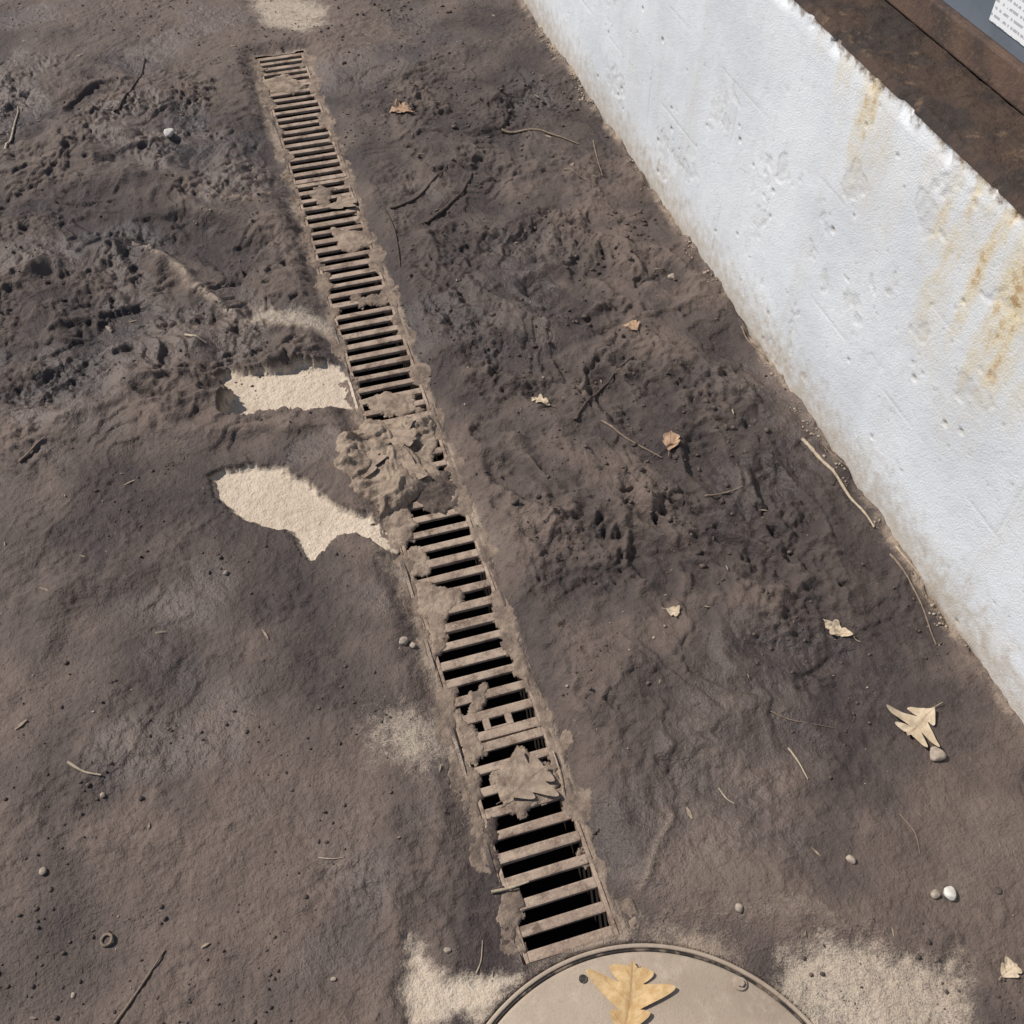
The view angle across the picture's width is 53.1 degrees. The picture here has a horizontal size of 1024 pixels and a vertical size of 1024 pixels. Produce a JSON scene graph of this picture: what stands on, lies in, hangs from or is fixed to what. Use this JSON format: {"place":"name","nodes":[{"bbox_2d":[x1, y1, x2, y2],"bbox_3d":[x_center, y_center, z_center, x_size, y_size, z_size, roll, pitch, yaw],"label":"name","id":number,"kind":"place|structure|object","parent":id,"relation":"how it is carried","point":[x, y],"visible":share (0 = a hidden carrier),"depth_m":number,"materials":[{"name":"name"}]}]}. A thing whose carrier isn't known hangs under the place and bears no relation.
{"place":"outdoors","nodes":[
{"label":"outdoors","id":0,"kind":"place"},
{"bbox_2d":[0,0,1023,1023],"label":"ground","id":1,"kind":"structure","parent":0,"point":[216,846],"depth_m":1.93,"materials":[{"name":"soil"}]},
{"bbox_2d":[4,106,18,149],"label":"twig","id":2,"kind":"object","parent":1,"relation":"on","point":[11,137],"visible":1,"depth_m":3.00,"materials":[{"name":"beige wood"}]},
{"bbox_2d":[18,436,46,462],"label":"twig","id":3,"kind":"object","parent":1,"relation":"on","point":[26,454],"visible":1,"depth_m":2.13,"materials":[{"name":"wood"}]},
{"bbox_2d":[39,867,46,874],"bbox_3d":[-0.726,0.556,1.584,0.012,0.009,0.014,-13,51,-11],"label":"stone","id":4,"kind":"object","parent":1,"relation":"on","point":[42,870],"visible":1,"depth_m":1.58,"materials":[{"name":"grey stone"}]},
{"bbox_2d":[67,761,101,775],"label":"twig","id":5,"kind":"object","parent":1,"relation":"on","point":[74,766],"visible":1,"depth_m":1.69,"materials":[{"name":"beige wood"}]},
{"bbox_2d":[100,932,113,946],"bbox_3d":[-0.605,0.639,1.529,0.021,0.009,0.021,-13,51,-11],"label":"metal ring","id":6,"kind":"object","parent":1,"relation":"on","point":[109,943],"visible":1,"depth_m":1.53,"materials":[{"name":"metal"}]},
{"bbox_2d":[113,57,144,112],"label":"twig","id":7,"kind":"object","parent":1,"relation":"on","point":[122,100],"visible":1,"depth_m":3.07,"materials":[{"name":"wood"}]},
{"bbox_2d":[114,950,164,1023],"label":"twig","id":8,"kind":"object","parent":1,"relation":"on","point":[120,1015],"visible":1,"depth_m":1.48,"materials":[{"name":"brown wood"}]},
{"bbox_2d":[164,128,174,136],"bbox_3d":[-0.981,-1.085,2.927,0.027,0.022,0.035,21,53,17],"label":"stone","id":9,"kind":"object","parent":1,"relation":"on","point":[168,132],"visible":1,"depth_m":2.92,"materials":[{"name":"white stone"}]},
{"bbox_2d":[184,333,206,343],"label":"twig","id":10,"kind":"object","parent":1,"relation":"on","point":[190,335],"visible":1,"depth_m":2.36,"materials":[{"name":"wood"}]},
{"bbox_2d":[318,857,342,858],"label":"twig","id":11,"kind":"object","parent":1,"relation":"on","point":[328,858],"visible":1,"depth_m":1.61,"materials":[{"name":"beige wood"}]},
{"bbox_2d":[382,207,400,266],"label":"twig","id":12,"kind":"object","parent":1,"relation":"on","point":[388,216],"visible":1,"depth_m":2.67,"materials":[{"name":"wood"}]},
{"bbox_2d":[384,99,415,115],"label":"oak leaf","id":13,"kind":"object","parent":1,"relation":"on","point":[402,107],"visible":1,"depth_m":3.04,"materials":[{"name":"beige plant"}]},
{"bbox_2d":[399,636,408,644],"bbox_3d":[-0.197,0.235,1.863,0.015,0.011,0.017,16,52,13],"label":"stone","id":14,"kind":"object","parent":1,"relation":"on","point":[403,640],"visible":1,"depth_m":1.86,"materials":[{"name":"grey stone"}]},
{"bbox_2d":[390,163,447,208],"bbox_3d":[-0.243,-0.880,2.782,0.024,0.017,0.254,28,56,21],"label":"twig","id":15,"kind":"object","parent":1,"relation":"on","point":[409,201],"visible":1,"depth_m":2.76,"materials":[{"name":"wood"}]},
{"bbox_2d":[249,51,638,964],"bbox_3d":[-0.331,-0.354,2.493,0.230,0.222,2.908,-13,51,-11],"label":"trench drain","id":16,"kind":"object","parent":1,"relation":"in","point":[559,903],"visible":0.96,"depth_m":1.99,"materials":[{"name":"metal"}]},
{"bbox_2d":[263,73,306,95],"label":"dried silt crust","id":17,"kind":"object","parent":16,"relation":"on","point":[283,83],"visible":1,"depth_m":3.18},
{"bbox_2d":[309,185,336,205],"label":"dried silt crust","id":18,"kind":"object","parent":16,"relation":"on","point":[322,195],"visible":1,"depth_m":2.80},
{"bbox_2d":[322,194,356,210],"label":"mud clump","id":19,"kind":"object","parent":16,"relation":"on","point":[347,200],"visible":1,"depth_m":2.77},
{"bbox_2d":[330,227,372,252],"bbox_3d":[-0.415,-0.717,2.680,0.102,0.013,0.131,-13,51,-11],"label":"dried silt crust","id":20,"kind":"object","parent":16,"relation":"on","point":[349,241],"visible":1,"depth_m":2.67},
{"bbox_2d":[350,294,389,310],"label":"dried silt crust","id":21,"kind":"object","parent":16,"relation":"on","point":[373,300],"visible":1,"depth_m":2.51},
{"bbox_2d":[333,416,439,515],"bbox_3d":[-0.255,-0.118,2.151,0.239,0.059,0.294,-13,51,-11],"label":"debris clump","id":22,"kind":"object","parent":16,"relation":"on","point":[383,488],"visible":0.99,"depth_m":2.14,"materials":[{"name":"brown soil"}]},
{"bbox_2d":[360,448,386,477],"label":"oak leaf","id":23,"kind":"object","parent":22,"relation":"on","point":[374,456],"visible":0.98,"depth_m":2.15,"materials":[{"name":"brown plant"}]},
{"bbox_2d":[384,417,416,448],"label":"oak leaf","id":24,"kind":"object","parent":22,"relation":"on","point":[403,436],"visible":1,"depth_m":2.19,"materials":[{"name":"beige plant"}]},
{"bbox_2d":[394,453,429,479],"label":"oak leaf","id":25,"kind":"object","parent":22,"relation":"on","point":[417,469],"visible":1,"depth_m":2.13,"materials":[{"name":"brown plant"}]},
{"bbox_2d":[364,391,425,418],"bbox_3d":[-0.265,-0.239,2.282,0.117,0.013,0.104,-24,54,-19],"label":"dried silt crust","id":26,"kind":"object","parent":16,"relation":"on","point":[388,404],"visible":0.98,"depth_m":2.28},
{"bbox_2d":[376,506,418,552],"bbox_3d":[-0.226,0.031,2.052,0.080,0.019,0.140,-13,51,-11],"label":"dried silt crust","id":27,"kind":"object","parent":16,"relation":"on","point":[400,525],"visible":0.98,"depth_m":2.05},
{"bbox_2d":[407,546,431,577],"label":"dried silt crust","id":28,"kind":"object","parent":16,"relation":"on","point":[419,557],"visible":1,"depth_m":2.00},
{"bbox_2d":[414,470,458,517],"bbox_3d":[-0.161,-0.037,2.111,0.110,0.016,0.130,-13,51,-11],"label":"dried silt crust","id":29,"kind":"object","parent":16,"relation":"on","point":[436,494],"visible":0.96,"depth_m":2.10},
{"bbox_2d":[411,578,464,663],"bbox_3d":[-0.130,0.192,1.923,0.102,0.012,0.198,-13,51,-11],"label":"dried silt crust","id":30,"kind":"object","parent":16,"relation":"on","point":[436,604],"visible":1,"depth_m":1.93},
{"bbox_2d":[453,708,487,766],"bbox_3d":[-0.072,0.392,1.758,0.047,0.010,0.136,-13,51,-11],"label":"dried silt crust","id":31,"kind":"object","parent":16,"relation":"on","point":[469,741],"visible":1,"depth_m":1.75},
{"bbox_2d":[467,682,489,714],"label":"dried silt crust","id":32,"kind":"object","parent":16,"relation":"on","point":[479,701],"visible":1,"depth_m":1.80},
{"bbox_2d":[484,816,515,944],"bbox_3d":[-0.025,0.577,1.603,0.042,0.012,0.214,-8,51,-6],"label":"dried silt crust","id":33,"kind":"object","parent":16,"relation":"on","point":[492,824],"visible":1,"depth_m":1.63},
{"bbox_2d":[491,881,528,893],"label":"twig","id":34,"kind":"object","parent":16,"relation":"on","point":[504,889],"visible":1,"depth_m":1.59,"materials":[{"name":"beige wood"}]},
{"bbox_2d":[489,745,560,820],"bbox_3d":[0.024,0.446,1.712,0.126,0.012,0.112,-36,59,-26],"label":"dried silt crust","id":35,"kind":"object","parent":16,"relation":"on","point":[500,779],"visible":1,"depth_m":1.70},
{"bbox_2d":[496,748,558,804],"bbox_3d":[0.035,0.451,1.692,0.092,0.008,0.106,16,52,13],"label":"oak leaf","id":36,"kind":"object","parent":35,"relation":"on","point":[534,774],"visible":1,"depth_m":1.70,"materials":[{"name":"beige plant"}]},
{"bbox_2d":[553,750,563,793],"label":"twig","id":37,"kind":"object","parent":16,"relation":"on","point":[559,769],"visible":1,"depth_m":1.72,"materials":[{"name":"beige wood"}]},
{"bbox_2d":[444,947,450,953],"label":"stone","id":38,"kind":"object","parent":1,"relation":"on","point":[447,950],"visible":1,"depth_m":1.52,"materials":[{"name":"beige stone"}]},
{"bbox_2d":[424,172,472,223],"bbox_3d":[-0.160,-0.844,2.752,0.026,0.016,0.258,22,53,17],"label":"twig","id":39,"kind":"object","parent":1,"relation":"on","point":[438,213],"visible":1,"depth_m":2.72,"materials":[{"name":"wood"}]},
{"bbox_2d":[0,9,921,1018],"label":"leaf litter","id":40,"kind":"object","parent":1,"relation":"on","point":[262,629],"visible":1,"depth_m":1.90,"materials":[{"name":"brown plant"}]},
{"bbox_2d":[475,940,482,973],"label":"twig","id":41,"kind":"object","parent":1,"relation":"on","point":[481,959],"visible":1,"depth_m":1.51,"materials":[{"name":"beige wood"}]},
{"bbox_2d":[0,0,1023,1023],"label":"mud crumbs","id":42,"kind":"object","parent":1,"relation":"on","point":[372,525],"visible":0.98,"depth_m":1.99,"materials":[{"name":"brown soil"}]},
{"bbox_2d":[9,2,1022,1018],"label":"gravel","id":43,"kind":"structure","parent":1,"relation":"on","point":[459,458],"depth_m":1.91,"materials":[{"name":"beige stone"}]},
{"bbox_2d":[501,128,579,144],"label":"twig","id":44,"kind":"object","parent":1,"relation":"on","point":[520,131],"visible":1,"depth_m":2.95,"materials":[{"name":"brown wood"}]},
{"bbox_2d":[531,394,553,405],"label":"oak leaf","id":45,"kind":"object","parent":1,"relation":"on","point":[545,401],"visible":1,"depth_m":2.24,"materials":[{"name":"beige plant"}]},
{"bbox_2d":[317,0,798,583],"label":"mud clods","id":46,"kind":"object","parent":1,"relation":"on","point":[675,458],"visible":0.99,"depth_m":2.45,"materials":[{"name":"brown soil"}]},
{"bbox_2d":[563,169,596,184],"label":"twig","id":47,"kind":"object","parent":1,"relation":"on","point":[578,174],"visible":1,"depth_m":2.81,"materials":[{"name":"wood"}]},
{"bbox_2d":[593,140,602,175],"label":"twig","id":48,"kind":"object","parent":1,"relation":"on","point":[596,156],"visible":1,"depth_m":2.87,"materials":[{"name":"wood"}]},
{"bbox_2d":[574,356,633,420],"bbox_3d":[0.201,-0.277,2.287,0.021,0.032,0.258,27,55,20],"label":"twig","id":49,"kind":"object","parent":1,"relation":"on","point":[590,397],"visible":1,"depth_m":2.29,"materials":[{"name":"brown wood"}]},
{"bbox_2d":[623,320,638,332],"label":"oak leaf","id":50,"kind":"object","parent":1,"relation":"on","point":[633,325],"visible":1,"depth_m":2.39,"materials":[{"name":"brown plant"}]},
{"bbox_2d":[601,420,661,457],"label":"twig","id":51,"kind":"object","parent":1,"relation":"on","point":[612,427],"visible":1,"depth_m":2.17,"materials":[{"name":"wood"}]},
{"bbox_2d":[486,943,812,1023],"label":"manhole cover","id":52,"kind":"object","parent":1,"relation":"on","point":[710,989],"visible":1,"depth_m":1.48,"materials":[{"name":"metal"}]},
{"bbox_2d":[586,961,675,1023],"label":"oak leaf","id":53,"kind":"object","parent":52,"relation":"on","point":[630,994],"visible":1,"depth_m":1.48,"materials":[{"name":"beige plant"}]},
{"bbox_2d":[662,431,679,455],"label":"oak leaf","id":54,"kind":"object","parent":1,"relation":"on","point":[671,440],"visible":1,"depth_m":2.17,"materials":[{"name":"brown plant"}]},
{"bbox_2d":[704,486,742,497],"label":"twig","id":55,"kind":"object","parent":1,"relation":"on","point":[708,495],"visible":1,"depth_m":2.09,"materials":[{"name":"wood"}]},
{"bbox_2d":[735,903,742,912],"bbox_3d":[0.344,0.599,1.550,0.012,0.008,0.013,18,53,15],"label":"stone","id":56,"kind":"object","parent":1,"relation":"on","point":[739,907],"visible":1,"depth_m":1.55,"materials":[{"name":"beige stone"}]},
{"bbox_2d":[741,326,767,359],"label":"twig","id":57,"kind":"object","parent":1,"relation":"on","point":[750,342],"visible":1,"depth_m":2.38,"materials":[{"name":"wood"}]},
{"bbox_2d":[788,747,807,778],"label":"twig","id":58,"kind":"object","parent":1,"relation":"on","point":[790,750],"visible":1,"depth_m":1.71,"materials":[{"name":"beige wood"}]},
{"bbox_2d":[770,710,833,727],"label":"twig","id":59,"kind":"object","parent":1,"relation":"on","point":[795,720],"visible":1,"depth_m":1.76,"materials":[{"name":"brown wood"}]},
{"bbox_2d":[821,441,847,466],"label":"twig","id":60,"kind":"object","parent":1,"relation":"on","point":[833,454],"visible":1,"depth_m":2.14,"materials":[{"name":"wood"}]},
{"bbox_2d":[801,438,874,527],"bbox_3d":[0.670,-0.064,2.102,0.013,0.016,0.264,-17,52,-14],"label":"twig","id":61,"kind":"object","parent":1,"relation":"on","point":[814,452],"visible":1,"depth_m":2.11,"materials":[{"name":"beige wood"}]},
{"bbox_2d":[823,619,859,641],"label":"oak leaf","id":62,"kind":"object","parent":1,"relation":"on","point":[834,627],"visible":1,"depth_m":1.88,"materials":[{"name":"beige plant"}]},
{"bbox_2d":[846,855,855,864],"bbox_3d":[0.530,0.542,1.599,0.016,0.011,0.012,29,56,22],"label":"stone","id":63,"kind":"object","parent":1,"relation":"on","point":[851,859],"visible":1,"depth_m":1.59,"materials":[{"name":"beige stone"}]},
{"bbox_2d":[895,546,920,576],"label":"twig","id":64,"kind":"object","parent":1,"relation":"on","point":[901,553],"visible":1,"depth_m":1.96,"materials":[{"name":"beige wood"}]},
{"bbox_2d":[899,814,919,852],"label":"twig","id":65,"kind":"object","parent":1,"relation":"on","point":[913,831],"visible":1,"depth_m":1.63,"materials":[{"name":"wood"}]},
{"bbox_2d":[889,553,936,644],"bbox_3d":[0.756,0.159,1.917,0.015,0.018,0.203,-9,51,-7],"label":"twig","id":66,"kind":"object","parent":1,"relation":"on","point":[901,567],"visible":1,"depth_m":1.93,"materials":[{"name":"brown wood"}]},
{"bbox_2d":[886,702,942,746],"bbox_3d":[0.700,0.366,1.745,0.102,0.020,0.088,-4,50,-3],"label":"oak leaf","id":67,"kind":"object","parent":1,"relation":"on","point":[917,725],"visible":1,"depth_m":1.76,"materials":[{"name":"beige plant"}]},
{"bbox_2d":[930,889,940,898],"bbox_3d":[0.647,0.584,1.564,0.016,0.011,0.014,-13,51,-11],"label":"stone","id":68,"kind":"object","parent":1,"relation":"on","point":[935,894],"visible":1,"depth_m":1.56,"materials":[{"name":"beige stone"}]},
{"bbox_2d":[930,746,945,760],"bbox_3d":[0.712,0.406,1.717,0.028,0.019,0.027,-13,51,-11],"label":"stone","id":69,"kind":"object","parent":1,"relation":"on","point":[937,754],"visible":1,"depth_m":1.71,"materials":[{"name":"white stone"}]},
{"bbox_2d":[943,886,955,900],"bbox_3d":[0.669,0.584,1.566,0.020,0.014,0.023,-13,51,-11],"label":"stone","id":70,"kind":"object","parent":1,"relation":"on","point":[949,892],"visible":1,"depth_m":1.56,"materials":[{"name":"white stone"}]},
{"bbox_2d":[995,887,1001,893],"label":"stone","id":71,"kind":"object","parent":1,"relation":"on","point":[998,890],"visible":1,"depth_m":1.56,"materials":[{"name":"stone"}]},
{"bbox_2d":[998,956,1021,980],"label":"oak leaf","id":72,"kind":"object","parent":1,"relation":"on","point":[1010,968],"visible":1,"depth_m":1.49,"materials":[{"name":"beige plant"}]},
{"bbox_2d":[663,605,679,615],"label":"oak leaf","id":73,"kind":"object","parent":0,"point":[674,610],"visible":1,"depth_m":1.89,"materials":[{"name":"beige plant"}]},
{"bbox_2d":[668,273,674,279],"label":"stone","id":74,"kind":"object","parent":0,"point":[671,276],"visible":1,"depth_m":2.54,"materials":[{"name":"grey stone"}]},
{"bbox_2d":[521,9,968,651],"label":"gravel along wall","id":75,"kind":"structure","parent":0,"point":[717,279],"depth_m":2.52,"materials":[{"name":"beige gravel"}]},
{"bbox_2d":[887,0,1023,113],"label":"dumpster","id":76,"kind":"object","parent":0,"point":[983,40],"visible":1,"depth_m":1.68,"materials":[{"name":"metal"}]},
{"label":"upper pavement","id":77,"kind":"structure","parent":0,"visible":0},
{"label":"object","id":78,"kind":"object","parent":77,"relation":"attached to","visible":0},
{"bbox_2d":[523,0,1023,723],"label":"face","id":79,"kind":"object","parent":78,"relation":"attached to","point":[849,224],"visible":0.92,"depth_m":1.93},
{"bbox_2d":[794,0,1023,215],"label":"coping","id":80,"kind":"object","parent":79,"relation":"on","point":[974,121],"visible":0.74,"depth_m":1.70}
]}

